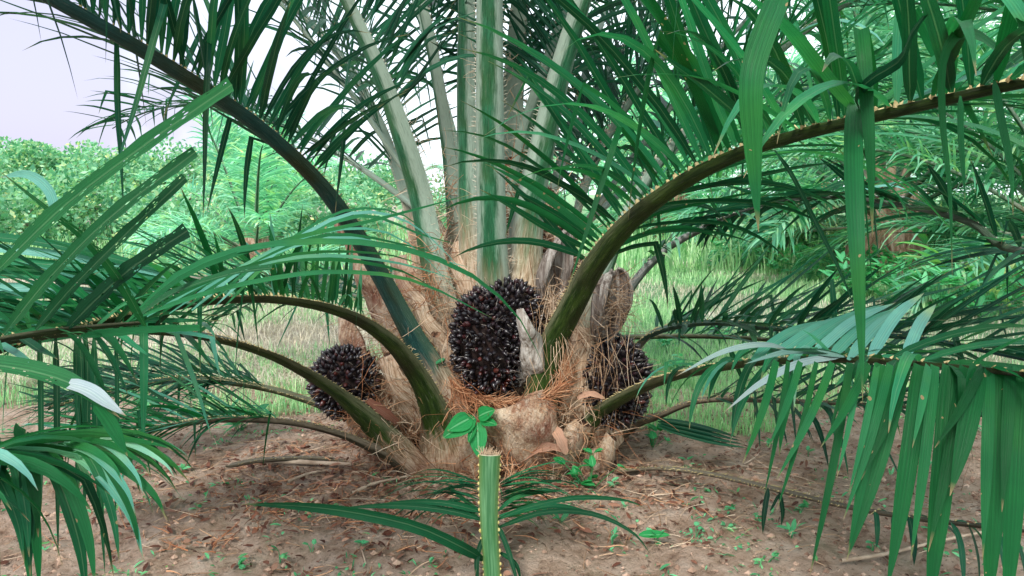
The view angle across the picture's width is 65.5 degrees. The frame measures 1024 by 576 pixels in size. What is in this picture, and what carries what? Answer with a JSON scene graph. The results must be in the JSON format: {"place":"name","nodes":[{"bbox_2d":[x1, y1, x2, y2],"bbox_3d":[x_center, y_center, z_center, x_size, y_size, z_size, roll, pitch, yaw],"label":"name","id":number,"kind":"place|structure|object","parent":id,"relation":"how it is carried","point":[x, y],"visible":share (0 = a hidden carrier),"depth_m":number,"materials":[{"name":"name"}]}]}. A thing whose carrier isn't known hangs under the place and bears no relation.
{"place":"outdoors","nodes":[
{"label":"outdoors","id":0,"kind":"place"},
{"bbox_2d":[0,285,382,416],"bbox_3d":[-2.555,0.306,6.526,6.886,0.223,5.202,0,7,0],"label":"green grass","id":1,"kind":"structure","parent":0,"point":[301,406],"depth_m":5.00,"materials":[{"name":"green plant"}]},
{"bbox_2d":[0,278,395,390],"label":"dry grass","id":2,"kind":"structure","parent":0,"point":[267,339],"depth_m":5.90,"materials":[{"name":"green plant"}]},
{"bbox_2d":[0,218,1005,275],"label":"tall grass","id":3,"kind":"structure","parent":0,"point":[691,251],"depth_m":11.78,"materials":[{"name":"green plant"}]},
{"bbox_2d":[0,0,1022,194],"label":"sky","id":4,"kind":"structure","parent":0,"point":[37,89],"materials":[{"name":"white"}]},
{"bbox_2d":[0,195,1023,575],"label":"ground","id":5,"kind":"structure","parent":0,"point":[556,561],"depth_m":2.75,"materials":[{"name":"brown soil"}]},
{"bbox_2d":[0,158,41,203],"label":"tree","id":6,"kind":"object","parent":5,"relation":"on","point":[4,191],"depth_m":28.16,"materials":[{"name":"green plant"}]},
{"bbox_2d":[0,136,125,191],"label":"tree","id":7,"kind":"object","parent":5,"relation":"on","point":[17,154],"visible":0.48,"depth_m":25.28,"materials":[{"name":"green plant"}]},
{"bbox_2d":[0,164,137,256],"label":"shrub","id":8,"kind":"object","parent":5,"relation":"on","point":[23,222],"visible":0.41,"depth_m":13.39,"materials":[{"name":"green plant"}]},
{"bbox_2d":[0,147,217,247],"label":"shrub","id":9,"kind":"object","parent":5,"relation":"on","point":[109,185],"visible":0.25,"depth_m":14.00,"materials":[{"name":"green plant"}]},
{"bbox_2d":[60,147,177,220],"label":"tree","id":10,"kind":"object","parent":5,"relation":"on","point":[136,163],"visible":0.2,"depth_m":26.91,"materials":[{"name":"green plant"}]},
{"bbox_2d":[121,391,156,411],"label":"weed","id":11,"kind":"object","parent":5,"relation":"on","point":[148,403],"visible":0.17,"depth_m":4.07,"materials":[{"name":"green plant"}]},
{"bbox_2d":[126,137,218,202],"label":"tree","id":12,"kind":"object","parent":5,"relation":"on","point":[174,154],"visible":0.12,"depth_m":29.11,"materials":[{"name":"green plant"}]},
{"bbox_2d":[178,463,189,470],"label":"weed","id":13,"kind":"object","parent":5,"relation":"on","point":[183,466],"visible":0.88,"depth_m":3.23,"materials":[{"name":"green plant"}]},
{"bbox_2d":[174,375,209,398],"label":"weed","id":14,"kind":"object","parent":5,"relation":"on","point":[193,389],"visible":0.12,"depth_m":4.34,"materials":[{"name":"green plant"}]},
{"bbox_2d":[189,501,206,508],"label":"weed","id":15,"kind":"object","parent":5,"relation":"on","point":[199,505],"visible":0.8,"depth_m":2.82,"materials":[{"name":"green plant"}]},
{"bbox_2d":[111,167,320,256],"bbox_3d":[-5.021,-1.066,12.987,3.128,1.727,3.241,4,8,29],"label":"shrub","id":16,"kind":"object","parent":5,"relation":"on","point":[177,206],"visible":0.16,"depth_m":12.20,"materials":[{"name":"green plant"}]},
{"bbox_2d":[238,557,246,569],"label":"weed","id":17,"kind":"object","parent":5,"relation":"on","point":[241,565],"visible":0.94,"depth_m":2.42,"materials":[{"name":"green plant"}]},
{"bbox_2d":[222,395,268,431],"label":"weed","id":18,"kind":"object","parent":5,"relation":"on","point":[252,411],"visible":0.34,"depth_m":3.73,"materials":[{"name":"green plant"}]},
{"bbox_2d":[119,94,378,305],"bbox_3d":[-2.994,-0.979,9.453,3.056,2.569,3.356,-2,7,-19],"label":"oil palm","id":19,"kind":"object","parent":5,"relation":"on","point":[266,188],"visible":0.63,"depth_m":9.10,"materials":[{"name":"green plant"}]},
{"bbox_2d":[190,146,312,210],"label":"tree","id":20,"kind":"object","parent":5,"relation":"on","point":[209,161],"visible":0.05,"depth_m":25.42,"materials":[{"name":"green plant"}]},
{"bbox_2d":[156,109,382,219],"bbox_3d":[-4.954,-2.131,16.433,4.492,3.553,4.790,-3,8,-25],"label":"oil palm","id":21,"kind":"object","parent":5,"relation":"on","point":[348,150],"visible":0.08,"depth_m":15.84,"materials":[{"name":"green plant"}]},
{"bbox_2d":[271,545,289,562],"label":"weed","id":22,"kind":"object","parent":5,"relation":"on","point":[283,555],"visible":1,"depth_m":2.47,"materials":[{"name":"green plant"}]},
{"bbox_2d":[287,469,327,482],"bbox_3d":[-0.791,0.726,3.079,0.161,0.026,0.021,-5,8,-35],"label":"stick","id":23,"kind":"object","parent":5,"relation":"on","point":[299,476],"visible":1,"depth_m":3.07,"materials":[{"name":"wood"}]},
{"bbox_2d":[266,459,351,465],"bbox_3d":[-0.816,0.693,3.175,0.358,0.027,0.023,0,7,4],"label":"stick","id":24,"kind":"object","parent":5,"relation":"on","point":[308,462],"visible":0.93,"depth_m":3.17,"materials":[{"name":"wood"}]},
{"bbox_2d":[302,539,316,551],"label":"weed","id":25,"kind":"object","parent":5,"relation":"on","point":[314,541],"visible":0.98,"depth_m":2.53,"materials":[{"name":"green plant"}]},
{"bbox_2d":[269,168,399,252],"bbox_3d":[-3.356,-1.264,14.299,2.613,1.768,2.555,-3,8,-23],"label":"shrub","id":26,"kind":"object","parent":5,"relation":"on","point":[317,203],"visible":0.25,"depth_m":13.77,"materials":[{"name":"green plant"}]},
{"bbox_2d":[313,151,400,214],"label":"tree","id":27,"kind":"object","parent":5,"relation":"on","point":[380,191],"visible":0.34,"depth_m":26.90,"materials":[{"name":"green plant"}]},
{"bbox_2d":[354,540,368,545],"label":"weed","id":28,"kind":"object","parent":5,"relation":"on","point":[362,541],"visible":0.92,"depth_m":2.52,"materials":[{"name":"green plant"}]},
{"bbox_2d":[351,475,407,494],"bbox_3d":[-0.496,0.733,2.974,0.234,0.029,0.030,-5,9,-36],"label":"stick","id":29,"kind":"object","parent":5,"relation":"on","point":[371,484],"visible":0.96,"depth_m":2.97,"materials":[{"name":"beige wood"}]},
{"bbox_2d":[429,557,436,567],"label":"weed","id":30,"kind":"object","parent":5,"relation":"on","point":[431,560],"visible":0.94,"depth_m":2.38,"materials":[{"name":"green plant"}]},
{"bbox_2d":[242,446,649,575],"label":"cut frond","id":31,"kind":"object","parent":5,"relation":"on","point":[488,509],"visible":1,"depth_m":2.34,"materials":[{"name":"green plant"}]},
{"bbox_2d":[442,406,497,457],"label":"seedling","id":32,"kind":"object","parent":5,"relation":"on","point":[461,424],"visible":0.79,"depth_m":2.88,"materials":[{"name":"green plant"}]},
{"bbox_2d":[395,172,575,230],"bbox_3d":[-0.457,-1.744,17.641,4.192,2.165,4.117,0,7,0],"label":"shrub","id":33,"kind":"object","parent":5,"relation":"on","point":[434,196],"visible":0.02,"depth_m":17.10,"materials":[{"name":"green plant"}]},
{"bbox_2d":[0,379,1022,575],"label":"soil clods","id":34,"kind":"object","parent":5,"relation":"on","point":[692,570],"visible":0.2,"depth_m":2.77,"materials":[{"name":"brown soil"}]},
{"bbox_2d":[0,383,1022,575],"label":"ground cover","id":35,"kind":"object","parent":5,"relation":"on","point":[610,549],"visible":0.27,"depth_m":2.67,"materials":[{"name":"green plant"}]},
{"bbox_2d":[0,0,1023,575],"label":"oil palm","id":36,"kind":"object","parent":5,"relation":"on","point":[508,302],"visible":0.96,"depth_m":2.23,"materials":[{"name":"green plant"}]},
{"bbox_2d":[366,398,399,424],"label":"dead leaf","id":37,"kind":"object","parent":36,"relation":"hanging from","point":[385,413],"visible":1,"depth_m":2.94,"materials":[{"name":"brown plant"}]},
{"bbox_2d":[436,358,444,368],"bbox_3d":[-0.264,0.286,2.990,0.046,0.061,0.055,0,7,0],"label":"sprout","id":38,"kind":"object","parent":36,"relation":"attached to","point":[439,360],"visible":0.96,"depth_m":2.98,"materials":[{"name":"green plant"}]},
{"bbox_2d":[512,442,571,466],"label":"dead leaf","id":39,"kind":"object","parent":36,"relation":"on","point":[546,447],"visible":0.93,"depth_m":2.93,"materials":[{"name":"brown plant"}]},
{"bbox_2d":[552,425,568,454],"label":"dead leaf","id":40,"kind":"object","parent":36,"relation":"hanging from","point":[560,438],"visible":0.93,"depth_m":2.91,"materials":[{"name":"brown plant"}]},
{"bbox_2d":[577,391,604,399],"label":"dead leaf","id":41,"kind":"object","parent":36,"relation":"attached to","point":[585,394],"visible":1,"depth_m":2.90,"materials":[{"name":"brown plant"}]},
{"bbox_2d":[0,381,1023,575],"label":"leaf litter","id":42,"kind":"object","parent":5,"relation":"on","point":[168,504],"visible":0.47,"depth_m":2.86,"materials":[{"name":"brown plant"}]},
{"bbox_2d":[425,105,647,247],"bbox_3d":[0.250,-2.070,15.969,4.491,3.432,4.184,-5,8,-35],"label":"oil palm","id":43,"kind":"object","parent":5,"relation":"on","point":[554,160],"visible":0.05,"depth_m":15.68,"materials":[{"name":"green plant"}]},
{"bbox_2d":[552,514,568,522],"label":"weed","id":44,"kind":"object","parent":5,"relation":"on","point":[563,516],"visible":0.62,"depth_m":2.67,"materials":[{"name":"green plant"}]},
{"bbox_2d":[553,448,626,487],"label":"weed","id":45,"kind":"object","parent":5,"relation":"on","point":[590,462],"visible":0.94,"depth_m":2.91,"materials":[{"name":"green plant"}]},
{"bbox_2d":[610,526,617,544],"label":"weed","id":46,"kind":"object","parent":5,"relation":"on","point":[614,535],"visible":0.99,"depth_m":2.56,"materials":[{"name":"green plant"}]},
{"bbox_2d":[608,477,619,486],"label":"weed","id":47,"kind":"object","parent":5,"relation":"on","point":[613,480],"visible":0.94,"depth_m":2.94,"materials":[{"name":"green plant"}]},
{"bbox_2d":[569,107,671,226],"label":"tree","id":48,"kind":"object","parent":5,"relation":"on","point":[614,158],"visible":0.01,"depth_m":23.94,"materials":[{"name":"green plant"}]},
{"bbox_2d":[589,166,719,246],"bbox_3d":[3.513,-1.713,17.916,3.201,2.348,4.310,4,8,29],"label":"shrub","id":49,"kind":"object","parent":5,"relation":"on","point":[622,205],"visible":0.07,"depth_m":16.94,"materials":[{"name":"green plant"}]},
{"bbox_2d":[639,530,669,537],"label":"fallen leaf","id":50,"kind":"object","parent":5,"relation":"on","point":[646,533],"visible":1,"depth_m":2.52,"materials":[{"name":"green plant"}]},
{"bbox_2d":[646,528,664,543],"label":"weed","id":51,"kind":"object","parent":5,"relation":"on","point":[655,534],"visible":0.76,"depth_m":2.52,"materials":[{"name":"green plant"}]},
{"bbox_2d":[644,422,670,447],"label":"weed","id":52,"kind":"object","parent":5,"relation":"on","point":[653,435],"visible":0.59,"depth_m":3.32,"materials":[{"name":"green plant"}]},
{"bbox_2d":[656,339,679,349],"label":"weed","id":53,"kind":"object","parent":5,"relation":"on","point":[665,342],"visible":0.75,"depth_m":5.76,"materials":[{"name":"green plant"}]},
{"bbox_2d":[668,353,691,369],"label":"weed","id":54,"kind":"object","parent":5,"relation":"on","point":[681,361],"visible":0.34,"depth_m":5.09,"materials":[{"name":"green plant"}]},
{"bbox_2d":[563,53,813,247],"bbox_3d":[3.728,-2.761,16.551,6.057,4.885,6.054,-1,7,-5],"label":"oil palm","id":55,"kind":"object","parent":5,"relation":"on","point":[635,113],"visible":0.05,"depth_m":16.28,"materials":[{"name":"green plant"}]},
{"bbox_2d":[694,522,701,536],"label":"weed","id":56,"kind":"object","parent":5,"relation":"on","point":[697,524],"visible":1,"depth_m":2.59,"materials":[{"name":"green plant"}]},
{"bbox_2d":[622,62,793,205],"bbox_3d":[6.512,-4.636,25.666,6.180,5.550,6.810,6,9,41],"label":"tree","id":57,"kind":"object","parent":5,"relation":"on","point":[721,140],"depth_m":25.57,"materials":[{"name":"green plant"}]},
{"bbox_2d":[700,236,743,266],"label":"weed","id":58,"kind":"object","parent":5,"relation":"on","point":[716,245],"visible":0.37,"depth_m":12.05,"materials":[{"name":"green plant"}]},
{"bbox_2d":[709,317,735,343],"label":"weed","id":59,"kind":"object","parent":5,"relation":"on","point":[726,333],"visible":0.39,"depth_m":6.00,"materials":[{"name":"green plant"}]},
{"bbox_2d":[720,521,735,528],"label":"weed","id":60,"kind":"object","parent":5,"relation":"on","point":[729,525],"visible":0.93,"depth_m":2.62,"materials":[{"name":"green plant"}]},
{"bbox_2d":[724,504,735,509],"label":"weed","id":61,"kind":"object","parent":5,"relation":"on","point":[731,507],"visible":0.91,"depth_m":2.76,"materials":[{"name":"green plant"}]},
{"bbox_2d":[732,240,774,271],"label":"weed","id":62,"kind":"object","parent":5,"relation":"on","point":[746,254],"visible":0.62,"depth_m":11.66,"materials":[{"name":"green plant"}]},
{"bbox_2d":[753,514,760,521],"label":"weed","id":63,"kind":"object","parent":5,"relation":"on","point":[756,516],"visible":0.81,"depth_m":2.67,"materials":[{"name":"green plant"}]},
{"bbox_2d":[768,552,778,562],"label":"weed","id":64,"kind":"object","parent":5,"relation":"on","point":[773,554],"visible":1,"depth_m":2.43,"materials":[{"name":"green plant"}]},
{"bbox_2d":[713,208,846,263],"bbox_3d":[4.307,-0.851,12.570,2.166,1.083,1.881,0,7,0],"label":"shrub","id":65,"kind":"object","parent":5,"relation":"on","point":[744,224],"visible":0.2,"depth_m":12.18,"materials":[{"name":"green plant"}]},
{"bbox_2d":[755,241,809,273],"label":"weed","id":66,"kind":"object","parent":5,"relation":"on","point":[774,264],"visible":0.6,"depth_m":11.16,"materials":[{"name":"green plant"}]},
{"bbox_2d":[776,519,799,538],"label":"weed","id":67,"kind":"object","parent":5,"relation":"on","point":[792,527],"visible":0.95,"depth_m":2.61,"materials":[{"name":"green plant"}]},
{"bbox_2d":[793,500,808,513],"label":"weed","id":68,"kind":"object","parent":5,"relation":"on","point":[805,503],"visible":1,"depth_m":2.81,"materials":[{"name":"green plant"}]},
{"bbox_2d":[780,243,831,281],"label":"weed","id":69,"kind":"object","parent":5,"relation":"on","point":[809,271],"visible":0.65,"depth_m":10.13,"materials":[{"name":"green plant"}]},
{"bbox_2d":[806,446,813,455],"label":"weed","id":70,"kind":"object","parent":5,"relation":"on","point":[807,448],"visible":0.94,"depth_m":3.35,"materials":[{"name":"green plant"}]},
{"bbox_2d":[664,48,968,240],"bbox_3d":[7.483,-3.093,18.876,7.406,5.236,7.918,-3,8,-27],"label":"oil palm","id":71,"kind":"object","parent":5,"relation":"on","point":[797,59],"visible":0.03,"depth_m":17.83,"materials":[{"name":"green plant"}]},
{"bbox_2d":[801,242,849,274],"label":"weed","id":72,"kind":"object","parent":5,"relation":"on","point":[829,261],"visible":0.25,"depth_m":11.00,"materials":[{"name":"green plant"}]},
{"bbox_2d":[633,0,1023,273],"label":"oil palm","id":73,"kind":"object","parent":5,"relation":"on","point":[777,236],"visible":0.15,"depth_m":10.70,"materials":[{"name":"green plant"}]},
{"bbox_2d":[818,249,870,295],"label":"weed","id":74,"kind":"object","parent":5,"relation":"on","point":[840,257],"visible":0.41,"depth_m":8.80,"materials":[{"name":"green plant"}]},
{"bbox_2d":[679,0,1023,319],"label":"oil palm","id":75,"kind":"object","parent":5,"relation":"on","point":[999,246],"visible":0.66,"depth_m":2.87,"materials":[{"name":"green plant"}]},
{"bbox_2d":[825,244,879,272],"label":"weed","id":76,"kind":"object","parent":5,"relation":"on","point":[867,253],"visible":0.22,"depth_m":10.45,"materials":[{"name":"green plant"}]},
{"bbox_2d":[769,36,946,162],"bbox_3d":[11.198,-5.351,27.221,7.320,6.599,5.077,7,9,43],"label":"tree","id":77,"kind":"object","parent":5,"relation":"on","point":[816,40],"depth_m":27.18,"materials":[{"name":"green plant"}]},
{"bbox_2d":[841,258,897,296],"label":"weed","id":78,"kind":"object","parent":5,"relation":"on","point":[868,269],"visible":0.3,"depth_m":8.76,"materials":[{"name":"green plant"}]},
{"bbox_2d":[865,540,878,550],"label":"weed","id":79,"kind":"object","parent":5,"relation":"on","point":[868,546],"visible":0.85,"depth_m":2.56,"materials":[{"name":"green plant"}]},
{"bbox_2d":[733,7,1023,316],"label":"oil palm","id":80,"kind":"object","parent":5,"relation":"on","point":[988,162],"visible":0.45,"depth_m":8.47,"materials":[{"name":"green plant"}]},
{"bbox_2d":[849,258,918,299],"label":"weed","id":81,"kind":"object","parent":5,"relation":"on","point":[886,281],"visible":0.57,"depth_m":8.30,"materials":[{"name":"green plant"}]},
{"bbox_2d":[866,244,904,276],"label":"weed","id":82,"kind":"object","parent":5,"relation":"on","point":[886,255],"visible":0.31,"depth_m":10.28,"materials":[{"name":"green plant"}]},
{"bbox_2d":[877,246,936,287],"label":"weed","id":83,"kind":"object","parent":5,"relation":"on","point":[899,260],"visible":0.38,"depth_m":9.00,"materials":[{"name":"green plant"}]},
{"bbox_2d":[888,261,952,309],"bbox_3d":[4.033,-0.024,7.723,0.667,0.517,0.687,0,7,0],"label":"weed","id":84,"kind":"object","parent":5,"relation":"on","point":[919,274],"visible":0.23,"depth_m":7.71,"materials":[{"name":"green plant"}]},
{"bbox_2d":[839,523,1023,562],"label":"stick","id":85,"kind":"object","parent":5,"relation":"on","point":[865,557],"visible":0.52,"depth_m":2.48,"materials":[{"name":"beige wood"}]},
{"bbox_2d":[896,225,970,274],"bbox_3d":[5.177,-0.382,9.677,1.027,0.803,1.204,-6,9,-43],"label":"broadleaf plant","id":86,"kind":"object","parent":5,"relation":"on","point":[923,238],"visible":0.2,"depth_m":9.68,"materials":[{"name":"green plant"}]},
{"bbox_2d":[908,263,981,311],"bbox_3d":[3.899,0.035,7.153,0.636,0.554,0.646,4,8,27],"label":"weed","id":87,"kind":"object","parent":5,"relation":"on","point":[941,295],"visible":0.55,"depth_m":7.21,"materials":[{"name":"green plant"}]},
{"bbox_2d":[886,13,1021,202],"bbox_3d":[13.605,-5.207,24.845,6.893,6.887,5.967,-5,9,-38],"label":"tree","id":88,"kind":"object","parent":5,"relation":"on","point":[992,24],"depth_m":24.23,"materials":[{"name":"green plant"}]},
{"bbox_2d":[896,238,1022,308],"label":"broadleaf plant","id":89,"kind":"object","parent":5,"relation":"on","point":[936,261],"visible":0.27,"depth_m":7.81,"materials":[{"name":"green plant"}]},
{"bbox_2d":[897,4,1023,273],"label":"oil palm","id":90,"kind":"object","parent":5,"relation":"on","point":[993,198],"visible":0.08,"depth_m":14.30,"materials":[{"name":"green plant"}]},
{"bbox_2d":[925,189,1023,262],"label":"shrub","id":91,"kind":"object","parent":5,"relation":"on","point":[944,203],"visible":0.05,"depth_m":12.53,"materials":[{"name":"green plant"}]},
{"bbox_2d":[945,267,1023,317],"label":"weed","id":92,"kind":"object","parent":5,"relation":"on","point":[982,299],"visible":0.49,"depth_m":7.09,"materials":[{"name":"green plant"}]},
{"bbox_2d":[962,246,1023,303],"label":"broadleaf plant","id":93,"kind":"object","parent":5,"relation":"on","point":[1013,266],"visible":0.08,"depth_m":8.31,"materials":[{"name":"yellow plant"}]},
{"bbox_2d":[974,268,1023,314],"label":"weed","id":94,"kind":"object","parent":5,"relation":"on","point":[1013,279],"visible":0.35,"depth_m":7.31,"materials":[{"name":"green plant"}]},
{"bbox_2d":[583,245,1023,388],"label":"green grass","id":95,"kind":"structure","parent":0,"point":[663,312],"depth_m":8.12,"materials":[{"name":"green plant"}]},
{"bbox_2d":[633,334,980,436],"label":"green grass","id":96,"kind":"structure","parent":0,"point":[661,400],"depth_m":4.08,"materials":[{"name":"green plant"}]},
{"bbox_2d":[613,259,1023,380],"bbox_3d":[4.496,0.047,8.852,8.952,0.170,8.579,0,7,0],"label":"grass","id":97,"kind":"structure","parent":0,"point":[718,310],"depth_m":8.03,"materials":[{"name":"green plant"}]}
]}

